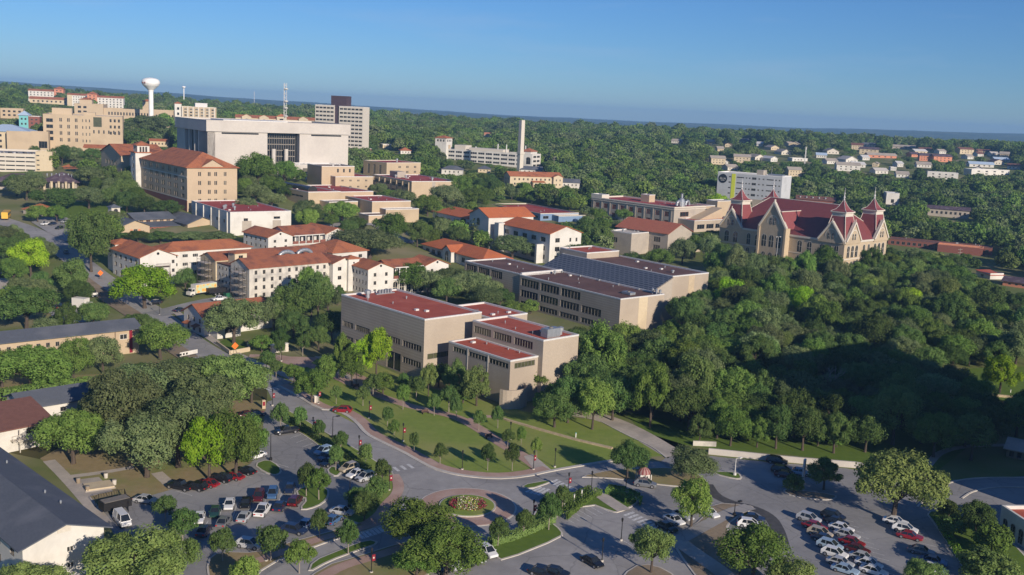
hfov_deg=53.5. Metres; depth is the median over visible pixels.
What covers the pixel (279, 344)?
young tree
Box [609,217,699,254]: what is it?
tile roofed hall
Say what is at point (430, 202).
broadleaf tree
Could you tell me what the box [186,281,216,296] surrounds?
delivery truck
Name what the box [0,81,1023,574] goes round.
ground
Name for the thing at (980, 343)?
oak tree
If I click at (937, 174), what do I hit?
house
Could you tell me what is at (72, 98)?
dormitory
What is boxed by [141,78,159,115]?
water tower
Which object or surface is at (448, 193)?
oak tree
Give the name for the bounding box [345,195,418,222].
studio building
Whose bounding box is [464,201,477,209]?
oak tree
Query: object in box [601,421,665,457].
kerb
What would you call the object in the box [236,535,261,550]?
parked suv
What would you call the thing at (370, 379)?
young tree
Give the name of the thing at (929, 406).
elm tree
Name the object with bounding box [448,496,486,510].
flower bed
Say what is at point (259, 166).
broadleaf tree
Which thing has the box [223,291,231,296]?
rubbish skip
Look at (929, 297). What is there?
oak tree
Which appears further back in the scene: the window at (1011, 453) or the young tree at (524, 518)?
the window at (1011, 453)
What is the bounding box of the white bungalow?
[2,382,104,418]
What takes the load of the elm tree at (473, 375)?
on the lawn at (455, 437)
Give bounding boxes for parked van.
[112,507,131,527]
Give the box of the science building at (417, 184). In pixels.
[373,171,458,200]
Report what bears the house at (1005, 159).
on the ground at (992, 461)
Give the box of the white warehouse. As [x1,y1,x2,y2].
[883,191,899,204]
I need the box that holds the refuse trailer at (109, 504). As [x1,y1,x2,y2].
[98,494,131,514]
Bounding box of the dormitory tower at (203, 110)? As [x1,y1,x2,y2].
[174,102,215,117]
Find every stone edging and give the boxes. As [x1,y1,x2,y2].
[503,417,612,448]
[997,394,1011,397]
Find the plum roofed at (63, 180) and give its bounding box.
[0,172,81,189]
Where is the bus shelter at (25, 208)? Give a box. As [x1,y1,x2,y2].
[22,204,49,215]
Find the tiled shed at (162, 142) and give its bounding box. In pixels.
[149,138,169,146]
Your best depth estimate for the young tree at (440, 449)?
185.98 m
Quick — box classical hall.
[591,193,722,222]
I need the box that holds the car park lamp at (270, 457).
[269,432,278,460]
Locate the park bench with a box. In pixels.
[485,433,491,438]
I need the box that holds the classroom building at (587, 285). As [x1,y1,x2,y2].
[464,245,708,331]
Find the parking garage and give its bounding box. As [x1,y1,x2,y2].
[0,149,55,171]
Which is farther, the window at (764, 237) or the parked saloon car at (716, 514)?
the window at (764, 237)
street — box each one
[0,216,292,388]
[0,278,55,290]
[145,297,241,315]
[265,386,666,574]
[322,222,414,243]
[573,410,674,456]
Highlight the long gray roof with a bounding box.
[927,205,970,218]
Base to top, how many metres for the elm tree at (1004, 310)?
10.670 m
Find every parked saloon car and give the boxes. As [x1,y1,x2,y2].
[132,493,157,504]
[173,307,183,311]
[194,511,205,523]
[195,524,212,536]
[200,477,220,488]
[209,505,220,517]
[215,515,231,527]
[223,497,234,509]
[226,471,245,480]
[236,511,252,522]
[238,410,250,415]
[238,465,256,475]
[239,496,251,508]
[251,409,266,415]
[252,450,266,460]
[272,500,286,511]
[284,482,295,493]
[316,451,328,460]
[319,457,340,467]
[329,505,354,515]
[345,467,364,478]
[429,561,450,574]
[527,564,555,574]
[547,564,570,574]
[580,553,604,568]
[655,520,677,532]
[663,513,685,525]
[672,508,694,521]
[698,507,719,517]
[740,511,764,521]
[774,469,790,476]
[790,466,810,476]
[801,519,827,528]
[810,532,837,541]
[823,515,849,525]
[826,554,854,566]
[828,521,854,531]
[830,561,859,574]
[833,527,860,538]
[838,535,865,545]
[842,542,870,553]
[848,549,876,560]
[854,556,883,567]
[858,563,888,574]
[882,515,908,523]
[896,529,923,541]
[907,543,935,554]
[919,553,948,567]
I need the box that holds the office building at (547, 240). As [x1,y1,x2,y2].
[421,207,582,265]
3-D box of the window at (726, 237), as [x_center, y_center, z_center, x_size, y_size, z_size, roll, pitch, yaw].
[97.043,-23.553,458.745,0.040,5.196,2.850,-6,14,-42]
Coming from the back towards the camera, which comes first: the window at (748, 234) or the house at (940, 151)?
the house at (940, 151)
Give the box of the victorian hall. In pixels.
[719,179,888,266]
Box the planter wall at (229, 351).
[216,341,249,354]
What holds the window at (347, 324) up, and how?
in the lecture hall
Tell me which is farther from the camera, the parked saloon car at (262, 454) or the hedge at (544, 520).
the parked saloon car at (262, 454)
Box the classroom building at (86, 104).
[74,97,174,127]
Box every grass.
[209,524,377,574]
[220,338,246,349]
[257,460,279,473]
[278,411,392,521]
[298,486,326,507]
[311,540,374,568]
[314,539,438,574]
[329,467,339,474]
[441,495,493,515]
[489,490,635,557]
[525,481,548,487]
[587,468,701,485]
[717,472,739,477]
[929,511,1023,573]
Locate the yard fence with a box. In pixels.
[95,489,128,510]
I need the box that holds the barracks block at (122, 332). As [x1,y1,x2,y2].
[0,318,140,355]
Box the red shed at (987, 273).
[975,269,1003,278]
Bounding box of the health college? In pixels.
[100,141,238,211]
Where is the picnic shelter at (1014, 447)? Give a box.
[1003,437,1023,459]
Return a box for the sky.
[0,0,1023,133]
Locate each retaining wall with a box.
[693,440,715,446]
[708,448,861,467]
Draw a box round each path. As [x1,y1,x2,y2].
[43,459,110,521]
[71,466,133,477]
[151,471,172,489]
[315,356,355,381]
[588,488,629,510]
[928,444,1004,465]
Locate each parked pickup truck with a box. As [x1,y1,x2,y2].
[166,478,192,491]
[212,295,226,300]
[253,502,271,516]
[274,425,298,435]
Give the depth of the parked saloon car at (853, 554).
154.20 m
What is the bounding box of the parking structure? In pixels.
[434,135,540,166]
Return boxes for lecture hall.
[341,288,578,408]
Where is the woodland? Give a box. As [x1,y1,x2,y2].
[0,82,1023,268]
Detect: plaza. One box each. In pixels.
[71,477,112,496]
[275,356,316,367]
[337,372,378,390]
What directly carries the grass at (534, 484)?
on the kerb at (523, 486)
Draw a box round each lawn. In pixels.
[43,202,134,218]
[178,273,201,287]
[262,359,662,472]
[965,367,1023,399]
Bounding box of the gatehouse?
[635,467,651,479]
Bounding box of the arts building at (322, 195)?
[259,181,372,209]
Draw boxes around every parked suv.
[147,299,161,304]
[188,480,208,491]
[209,472,233,483]
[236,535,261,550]
[252,487,264,501]
[266,485,278,498]
[280,521,307,535]
[287,494,302,506]
[313,444,332,454]
[332,405,352,412]
[338,460,359,472]
[355,469,376,482]
[448,562,461,571]
[478,541,498,558]
[633,477,656,488]
[737,516,760,526]
[766,454,787,464]
[771,463,792,472]
[796,510,821,521]
[806,524,833,536]
[815,536,843,549]
[820,507,845,519]
[820,544,848,558]
[891,520,918,533]
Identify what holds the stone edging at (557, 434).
on the lawn at (455, 437)
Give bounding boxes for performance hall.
[191,200,290,235]
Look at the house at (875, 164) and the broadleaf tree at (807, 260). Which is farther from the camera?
the house at (875, 164)
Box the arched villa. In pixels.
[999,505,1023,547]
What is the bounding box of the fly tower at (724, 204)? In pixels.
[706,199,730,216]
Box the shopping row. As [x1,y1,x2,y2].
[888,236,992,255]
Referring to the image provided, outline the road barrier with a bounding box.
[180,349,197,356]
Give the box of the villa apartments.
[235,114,314,120]
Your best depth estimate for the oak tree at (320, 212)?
433.91 m
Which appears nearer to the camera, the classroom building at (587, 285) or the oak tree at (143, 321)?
the oak tree at (143, 321)
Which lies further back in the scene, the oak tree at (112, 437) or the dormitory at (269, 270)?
the dormitory at (269, 270)
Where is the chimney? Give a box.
[517,120,524,170]
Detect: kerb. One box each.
[207,523,383,574]
[256,460,281,474]
[277,385,612,478]
[278,411,393,522]
[296,486,328,509]
[308,540,377,570]
[312,538,471,574]
[327,466,341,475]
[420,488,516,526]
[439,494,495,516]
[489,489,637,559]
[521,480,551,488]
[582,467,706,486]
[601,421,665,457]
[624,564,673,574]
[674,503,762,574]
[714,471,741,478]
[783,489,836,499]
[916,477,1023,506]
[927,511,1023,572]
[961,486,1023,497]
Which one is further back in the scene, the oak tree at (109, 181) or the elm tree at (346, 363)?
the oak tree at (109, 181)
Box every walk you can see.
[84,277,197,357]
[173,311,295,381]
[249,354,386,397]
[379,396,532,467]
[524,454,550,469]
[675,504,754,541]
[675,539,735,574]
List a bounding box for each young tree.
[151,494,177,521]
[166,506,199,537]
[207,527,237,560]
[228,554,261,574]
[255,524,288,560]
[257,350,275,367]
[269,359,283,374]
[269,402,289,426]
[274,340,285,357]
[284,538,318,573]
[293,406,307,427]
[295,333,309,355]
[296,461,315,495]
[304,467,331,499]
[310,507,328,537]
[312,419,325,433]
[328,444,343,469]
[330,385,341,398]
[332,430,348,446]
[334,519,359,554]
[355,386,370,405]
[358,443,371,466]
[362,373,382,395]
[364,476,388,504]
[373,458,391,479]
[382,406,393,424]
[387,418,399,433]
[396,372,408,384]
[396,383,410,408]
[408,376,425,399]
[409,432,418,446]
[427,393,440,415]
[433,442,448,458]
[439,384,457,411]
[449,396,462,419]
[473,410,486,430]
[480,442,495,469]
[489,516,509,545]
[491,405,503,427]
[501,429,515,446]
[504,443,519,467]
[515,508,535,530]
[516,425,526,441]
[530,437,542,457]
[536,492,562,529]
[555,484,573,509]
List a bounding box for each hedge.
[0,374,99,400]
[289,417,371,469]
[487,515,556,545]
[561,485,602,518]
[605,484,642,504]
[933,515,976,572]
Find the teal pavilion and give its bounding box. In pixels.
[18,111,41,127]
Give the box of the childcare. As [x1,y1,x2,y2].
[106,204,210,232]
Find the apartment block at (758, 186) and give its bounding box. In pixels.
[717,170,791,205]
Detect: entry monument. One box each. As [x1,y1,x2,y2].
[270,342,288,352]
[313,395,319,402]
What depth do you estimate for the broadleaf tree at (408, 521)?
148.32 m
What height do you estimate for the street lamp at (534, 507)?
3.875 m
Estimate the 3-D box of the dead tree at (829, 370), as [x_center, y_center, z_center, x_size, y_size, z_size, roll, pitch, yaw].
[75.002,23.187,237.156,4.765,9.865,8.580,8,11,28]
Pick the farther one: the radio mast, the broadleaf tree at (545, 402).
the radio mast
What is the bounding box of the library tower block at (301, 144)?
[175,117,349,179]
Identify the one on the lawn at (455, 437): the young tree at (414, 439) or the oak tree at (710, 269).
the young tree at (414, 439)
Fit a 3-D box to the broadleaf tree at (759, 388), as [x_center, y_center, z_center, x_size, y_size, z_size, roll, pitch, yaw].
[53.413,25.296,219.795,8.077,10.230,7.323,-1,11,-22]
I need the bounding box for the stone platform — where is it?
[82,480,115,491]
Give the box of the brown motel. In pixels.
[796,195,835,203]
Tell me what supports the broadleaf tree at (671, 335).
on the ground at (992, 461)
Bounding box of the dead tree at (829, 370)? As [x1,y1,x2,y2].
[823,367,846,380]
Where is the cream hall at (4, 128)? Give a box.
[0,124,36,148]
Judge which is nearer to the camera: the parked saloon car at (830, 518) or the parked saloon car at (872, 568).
the parked saloon car at (872, 568)
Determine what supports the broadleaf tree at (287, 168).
on the ground at (992, 461)
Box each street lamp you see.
[271,389,274,405]
[370,548,375,572]
[389,470,392,490]
[532,450,535,469]
[533,499,536,520]
[568,472,571,488]
[600,537,604,561]
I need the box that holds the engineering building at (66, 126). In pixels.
[6,107,123,150]
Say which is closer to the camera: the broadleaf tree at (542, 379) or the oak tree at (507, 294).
the broadleaf tree at (542, 379)
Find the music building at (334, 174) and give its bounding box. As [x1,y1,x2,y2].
[307,163,372,190]
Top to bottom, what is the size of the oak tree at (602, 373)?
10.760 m
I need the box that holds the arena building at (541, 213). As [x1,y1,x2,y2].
[493,203,585,221]
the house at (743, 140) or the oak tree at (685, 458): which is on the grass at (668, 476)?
the oak tree at (685, 458)
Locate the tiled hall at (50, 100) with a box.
[29,96,66,104]
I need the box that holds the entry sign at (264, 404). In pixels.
[262,399,265,408]
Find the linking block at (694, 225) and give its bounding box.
[678,217,723,231]
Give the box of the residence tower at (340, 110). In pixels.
[315,96,371,150]
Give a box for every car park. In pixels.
[32,217,68,241]
[49,307,86,321]
[104,400,1023,574]
[433,503,713,574]
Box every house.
[62,164,78,168]
[83,144,105,158]
[180,296,271,338]
[380,144,391,147]
[398,147,411,153]
[441,165,463,175]
[477,165,491,172]
[503,171,563,188]
[520,166,542,171]
[563,178,580,188]
[671,139,682,142]
[704,139,714,143]
[708,155,725,164]
[715,146,724,150]
[722,164,737,169]
[733,154,750,162]
[740,138,748,142]
[750,153,762,159]
[756,141,763,145]
[761,155,777,161]
[764,145,779,149]
[774,149,790,154]
[785,166,801,176]
[787,157,807,160]
[789,142,799,146]
[815,152,826,157]
[822,148,838,153]
[822,158,837,163]
[834,161,860,170]
[836,155,857,161]
[850,161,865,167]
[851,143,863,149]
[857,155,870,159]
[859,146,879,153]
[862,142,875,146]
[864,152,896,157]
[869,167,888,173]
[872,162,879,166]
[888,166,896,170]
[891,144,915,148]
[892,161,903,166]
[894,171,909,177]
[905,152,917,156]
[909,149,927,152]
[914,161,931,167]
[916,147,932,151]
[917,153,931,160]
[926,171,958,179]
[930,154,952,161]
[933,149,945,153]
[954,147,974,153]
[961,154,974,158]
[964,168,1009,174]
[966,161,994,167]
[973,151,983,156]
[974,149,990,153]
[987,151,998,155]
[988,159,1004,164]
[990,157,1009,162]
[999,151,1009,157]
[1001,275,1023,287]
[1007,163,1020,169]
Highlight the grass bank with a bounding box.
[624,412,970,470]
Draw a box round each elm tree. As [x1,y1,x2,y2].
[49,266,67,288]
[52,301,81,324]
[269,326,290,343]
[283,363,304,383]
[293,368,329,401]
[315,354,338,381]
[333,331,351,359]
[334,285,346,304]
[337,344,365,385]
[351,338,374,376]
[362,325,392,374]
[371,371,394,393]
[419,362,438,395]
[441,357,466,387]
[460,364,491,405]
[562,353,614,379]
[578,318,627,366]
[628,523,676,572]
[631,361,672,427]
[675,321,705,342]
[683,312,714,333]
[687,413,714,440]
[695,339,728,366]
[699,232,712,240]
[703,321,733,337]
[727,316,762,335]
[744,413,770,447]
[758,271,789,296]
[767,255,785,267]
[770,261,794,275]
[775,386,815,437]
[776,255,789,270]
[779,256,793,270]
[815,392,861,421]
[821,270,849,288]
[841,286,868,312]
[849,267,869,281]
[854,280,874,292]
[859,245,887,267]
[876,304,903,319]
[877,261,900,271]
[879,371,928,417]
[884,287,924,309]
[898,398,944,443]
[914,251,934,258]
[921,298,932,310]
[928,292,972,321]
[949,413,998,460]
[968,312,985,320]
[980,353,1023,392]
[986,301,1013,324]
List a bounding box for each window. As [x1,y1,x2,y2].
[26,426,35,434]
[39,141,46,147]
[67,545,73,552]
[67,561,73,568]
[93,117,101,126]
[120,334,126,339]
[222,132,258,134]
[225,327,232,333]
[272,190,302,196]
[311,135,340,136]
[343,320,352,328]
[356,325,369,333]
[386,334,399,344]
[387,351,400,371]
[403,340,420,351]
[403,356,420,368]
[427,351,447,359]
[445,250,447,260]
[453,346,465,354]
[466,263,476,272]
[469,351,486,361]
[474,325,490,336]
[478,266,488,275]
[489,358,507,368]
[491,270,501,279]
[494,331,510,342]
[514,337,532,349]
[514,360,534,368]
[521,278,538,289]
[521,289,537,299]
[526,157,530,163]
[539,306,556,315]
[540,283,558,294]
[540,294,557,305]
[560,300,578,311]
[560,311,577,320]
[561,288,579,299]
[581,305,600,317]
[581,317,599,325]
[653,236,659,241]
[680,212,688,216]
[697,224,704,228]
[706,224,713,228]
[724,230,729,240]
[733,231,737,242]
[746,233,750,243]
[761,234,766,245]
[768,235,773,246]
[776,236,780,248]
[797,240,801,251]
[807,241,811,252]
[834,245,838,256]
[846,246,849,257]
[850,246,853,257]
[855,245,857,256]
[1003,518,1007,528]
[1009,450,1014,457]
[1010,524,1014,538]
[1016,452,1021,458]
[1018,529,1022,544]
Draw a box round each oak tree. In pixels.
[0,225,18,237]
[0,284,23,320]
[0,285,62,328]
[0,344,72,390]
[0,349,15,386]
[0,560,74,574]
[3,174,46,199]
[6,277,28,286]
[11,231,30,241]
[19,278,57,292]
[25,170,43,177]
[25,187,83,206]
[26,407,104,464]
[31,317,60,327]
[31,368,72,385]
[42,240,59,260]
[51,146,71,165]
[63,279,94,300]
[67,146,83,160]
[69,159,81,167]
[69,186,105,208]
[72,165,110,180]
[76,400,128,420]
[77,301,109,321]
[77,367,164,449]
[79,521,189,574]
[91,363,175,412]
[93,412,187,477]
[101,177,117,186]
[105,210,128,220]
[121,313,149,321]
[123,230,149,241]
[124,115,170,132]
[124,390,214,467]
[128,186,145,196]
[133,320,190,359]
[139,317,158,331]
[139,357,211,396]
[144,230,175,243]
[148,529,204,574]
[167,372,244,422]
[172,231,206,240]
[175,357,199,362]
[183,353,269,402]
[193,354,228,363]
[196,231,237,239]
[201,296,265,343]
[235,197,257,204]
[238,178,251,188]
[240,175,257,182]
[242,183,271,201]
[242,364,272,402]
[257,175,285,189]
[259,192,286,205]
[260,296,287,330]
[292,199,321,223]
[294,208,319,224]
[301,206,323,220]
[305,325,330,350]
[319,289,341,312]
[322,200,359,220]
[323,214,339,226]
[330,228,405,258]
[338,219,358,231]
[348,215,367,229]
[369,183,387,191]
[381,189,394,196]
[389,188,415,203]
[393,261,429,285]
[409,270,444,295]
[421,171,432,175]
[426,229,441,241]
[428,216,443,224]
[429,184,465,202]
[431,218,452,238]
[435,267,465,283]
[441,202,450,207]
[444,271,503,300]
[447,226,470,241]
[449,268,473,272]
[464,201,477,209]
[465,285,502,302]
[473,229,489,246]
[474,176,502,189]
[478,187,495,199]
[489,234,534,257]
[494,288,515,304]
[499,298,528,311]
[505,186,519,200]
[526,194,536,203]
[560,197,578,210]
[568,326,591,333]
[578,339,587,352]
[580,213,597,219]
[583,365,627,407]
[612,219,620,228]
[614,208,633,219]
[622,250,645,259]
[631,328,668,352]
[632,380,669,418]
[645,248,674,263]
[656,369,678,379]
[662,384,715,431]
[665,296,705,323]
[668,373,701,420]
[670,444,719,478]
[678,346,724,375]
[690,289,718,306]
[697,296,714,307]
[701,304,715,312]
[704,265,728,274]
[705,307,738,324]
[708,270,732,279]
[708,277,715,285]
[710,297,737,309]
[720,283,749,303]
[738,329,779,354]
[740,391,778,421]
[741,279,759,287]
[744,252,767,268]
[746,323,784,348]
[757,289,790,310]
[768,370,822,403]
[777,344,819,368]
[780,321,805,346]
[780,330,797,350]
[788,307,812,322]
[789,267,823,289]
[795,329,820,343]
[800,330,839,352]
[808,290,845,313]
[814,286,835,294]
[814,353,835,379]
[822,348,869,374]
[823,258,851,276]
[823,281,847,291]
[826,377,861,399]
[833,286,853,299]
[835,342,868,355]
[844,338,875,349]
[850,272,884,284]
[853,447,952,514]
[882,336,923,357]
[884,287,903,306]
[884,323,925,344]
[895,257,926,271]
[899,355,942,374]
[900,557,949,574]
[905,304,932,314]
[906,256,930,263]
[906,271,936,283]
[906,281,939,297]
[910,343,931,353]
[914,372,960,396]
[920,294,940,301]
[923,268,954,279]
[924,328,960,346]
[929,312,953,329]
[930,276,964,295]
[935,342,970,374]
[935,364,977,383]
[937,324,954,334]
[951,328,980,337]
[954,261,971,272]
[958,279,977,297]
[964,336,988,364]
[970,405,1021,441]
[976,302,999,315]
[976,314,1009,325]
[979,333,998,344]
[992,321,1013,331]
[994,329,1023,365]
[1004,292,1023,321]
[1008,303,1022,325]
[1010,306,1023,324]
[1010,319,1023,332]
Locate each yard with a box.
[0,356,261,391]
[0,387,266,458]
[36,305,103,324]
[40,400,266,502]
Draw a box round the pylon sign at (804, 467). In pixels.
[802,458,806,480]
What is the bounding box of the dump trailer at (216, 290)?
[206,287,226,294]
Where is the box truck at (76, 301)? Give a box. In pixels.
[72,296,89,309]
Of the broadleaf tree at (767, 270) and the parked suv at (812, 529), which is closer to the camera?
the parked suv at (812, 529)
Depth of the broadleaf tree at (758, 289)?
329.20 m
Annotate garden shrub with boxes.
[134,362,146,368]
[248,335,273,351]
[294,326,313,337]
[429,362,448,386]
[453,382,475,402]
[525,299,539,313]
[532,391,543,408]
[544,382,556,391]
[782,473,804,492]
[804,433,827,445]
[828,438,843,446]
[936,499,962,515]
[938,513,970,535]
[956,544,998,574]
[971,520,1014,555]
[986,552,1023,574]
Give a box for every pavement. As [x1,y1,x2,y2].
[255,520,383,561]
[281,384,549,476]
[317,545,403,574]
[359,474,403,525]
[422,488,514,525]
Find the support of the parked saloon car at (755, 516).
on the car park at (759, 484)
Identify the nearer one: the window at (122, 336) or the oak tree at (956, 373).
the oak tree at (956, 373)
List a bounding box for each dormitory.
[28,87,64,100]
[66,93,86,105]
[87,92,124,107]
[106,238,252,284]
[200,239,369,297]
[242,223,346,248]
[341,254,449,292]
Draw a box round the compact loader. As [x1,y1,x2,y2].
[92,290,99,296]
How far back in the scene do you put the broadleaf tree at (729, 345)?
259.94 m
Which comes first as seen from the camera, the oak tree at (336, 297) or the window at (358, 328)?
the window at (358, 328)
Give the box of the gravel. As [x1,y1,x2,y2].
[678,503,760,574]
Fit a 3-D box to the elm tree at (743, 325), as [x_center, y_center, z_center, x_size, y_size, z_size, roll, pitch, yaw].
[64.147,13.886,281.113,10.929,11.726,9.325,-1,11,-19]
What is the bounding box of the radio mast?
[284,83,287,119]
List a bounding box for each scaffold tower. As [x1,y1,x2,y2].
[197,256,211,281]
[230,266,246,298]
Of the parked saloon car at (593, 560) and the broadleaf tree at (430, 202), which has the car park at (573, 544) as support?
the parked saloon car at (593, 560)
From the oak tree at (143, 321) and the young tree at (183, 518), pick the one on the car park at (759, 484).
the young tree at (183, 518)
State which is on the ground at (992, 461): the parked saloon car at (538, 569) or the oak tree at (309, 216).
the oak tree at (309, 216)
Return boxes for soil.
[626,565,671,574]
[785,489,834,498]
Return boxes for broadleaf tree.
[0,237,22,257]
[0,256,29,279]
[2,174,18,195]
[6,237,49,276]
[10,224,24,232]
[24,205,48,221]
[28,236,46,240]
[31,270,53,284]
[45,204,68,221]
[52,257,88,287]
[57,335,95,378]
[60,210,124,234]
[64,212,116,271]
[78,148,100,160]
[85,335,123,370]
[88,176,102,189]
[100,186,121,204]
[108,262,177,308]
[111,178,136,193]
[114,171,131,180]
[114,231,126,238]
[115,191,139,211]
[129,195,155,211]
[130,178,139,186]
[150,199,185,213]
[154,113,174,126]
[168,124,176,139]
[171,268,196,290]
[179,416,238,476]
[205,408,260,472]
[234,151,277,183]
[236,159,249,177]
[237,183,242,193]
[237,412,269,462]
[271,281,311,329]
[273,310,309,337]
[274,160,300,180]
[276,185,291,195]
[290,266,320,287]
[299,270,335,320]
[310,298,324,316]
[312,310,340,341]
[343,486,364,503]
[352,490,380,520]
[371,212,408,236]
[378,495,457,540]
[390,545,438,574]
[396,514,487,574]
[405,219,429,246]
[412,194,442,215]
[421,224,433,239]
[431,276,462,301]
[434,206,445,215]
[450,174,472,191]
[460,187,490,204]
[477,172,488,178]
[519,182,534,191]
[532,392,582,427]
[534,372,549,385]
[547,373,583,422]
[562,187,574,195]
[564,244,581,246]
[569,329,585,340]
[572,377,592,414]
[574,216,598,233]
[574,377,615,429]
[580,184,593,194]
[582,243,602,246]
[587,207,612,219]
[589,226,613,243]
[591,376,639,420]
[596,328,641,356]
[598,220,615,229]
[606,361,629,373]
[609,439,651,479]
[612,319,640,347]
[614,363,653,409]
[622,356,649,373]
[625,349,649,362]
[636,334,678,366]
[637,359,664,368]
[643,326,676,342]
[645,358,672,371]
[657,319,681,337]
[660,336,701,370]
[667,236,697,264]
[670,474,712,526]
[673,350,717,391]
[688,234,703,256]
[692,333,728,350]
[697,235,716,253]
[702,251,726,267]
[704,398,733,438]
[705,388,749,409]
[706,193,729,199]
[709,277,723,297]
[711,242,731,252]
[711,520,794,574]
[712,276,747,298]
[712,404,751,445]
[713,365,755,397]
[717,351,744,370]
[720,337,744,362]
[724,242,749,267]
[725,263,739,275]
[727,298,762,320]
[730,332,746,344]
[731,265,763,284]
[732,332,779,367]
[733,359,777,376]
[737,289,770,308]
[740,405,762,440]
[746,382,777,408]
[749,285,763,294]
[750,305,784,331]
[750,368,776,395]
[756,340,786,365]
[757,404,794,448]
[761,264,786,279]
[764,552,817,574]
[767,363,793,381]
[770,304,788,317]
[774,275,798,288]
[776,313,801,325]
[778,292,792,312]
[787,284,803,307]
[788,285,814,309]
[788,403,823,450]
[790,249,817,273]
[794,337,829,360]
[796,319,826,331]
[799,388,830,411]
[800,293,833,311]
[803,299,844,331]
[806,456,843,489]
[812,243,843,275]
[814,410,853,453]
[825,326,841,341]
[829,386,855,403]
[834,332,869,348]
[839,317,855,333]
[841,310,862,325]
[841,393,883,431]
[844,296,879,317]
[847,261,869,276]
[847,319,868,337]
[847,415,888,451]
[851,312,895,344]
[853,275,877,285]
[859,285,884,299]
[860,382,925,444]
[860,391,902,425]
[865,289,885,304]
[869,265,901,288]
[875,300,888,308]
[876,281,892,293]
[882,252,901,265]
[885,247,897,253]
[885,286,922,295]
[887,348,916,364]
[891,317,923,334]
[893,280,911,288]
[893,305,933,320]
[896,267,921,282]
[903,248,922,256]
[911,346,948,366]
[912,411,967,456]
[913,315,944,340]
[925,264,946,270]
[931,256,955,270]
[937,333,978,364]
[940,289,975,323]
[944,254,965,263]
[946,266,979,278]
[947,264,970,271]
[948,407,989,446]
[950,376,1000,397]
[952,396,986,412]
[954,318,973,329]
[955,499,997,538]
[960,275,975,281]
[963,318,1002,336]
[967,298,983,317]
[968,278,991,284]
[970,280,1009,304]
[970,392,1007,407]
[977,340,1015,361]
[1001,394,1023,436]
[1004,389,1023,427]
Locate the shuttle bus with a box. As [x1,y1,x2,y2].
[1,210,10,218]
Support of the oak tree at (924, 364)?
on the ground at (992, 461)
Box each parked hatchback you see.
[299,517,313,528]
[325,513,342,525]
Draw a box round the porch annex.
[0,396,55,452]
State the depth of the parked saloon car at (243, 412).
208.62 m
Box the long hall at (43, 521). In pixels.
[0,447,112,574]
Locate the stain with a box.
[709,484,788,543]
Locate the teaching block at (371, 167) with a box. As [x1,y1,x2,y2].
[363,158,420,175]

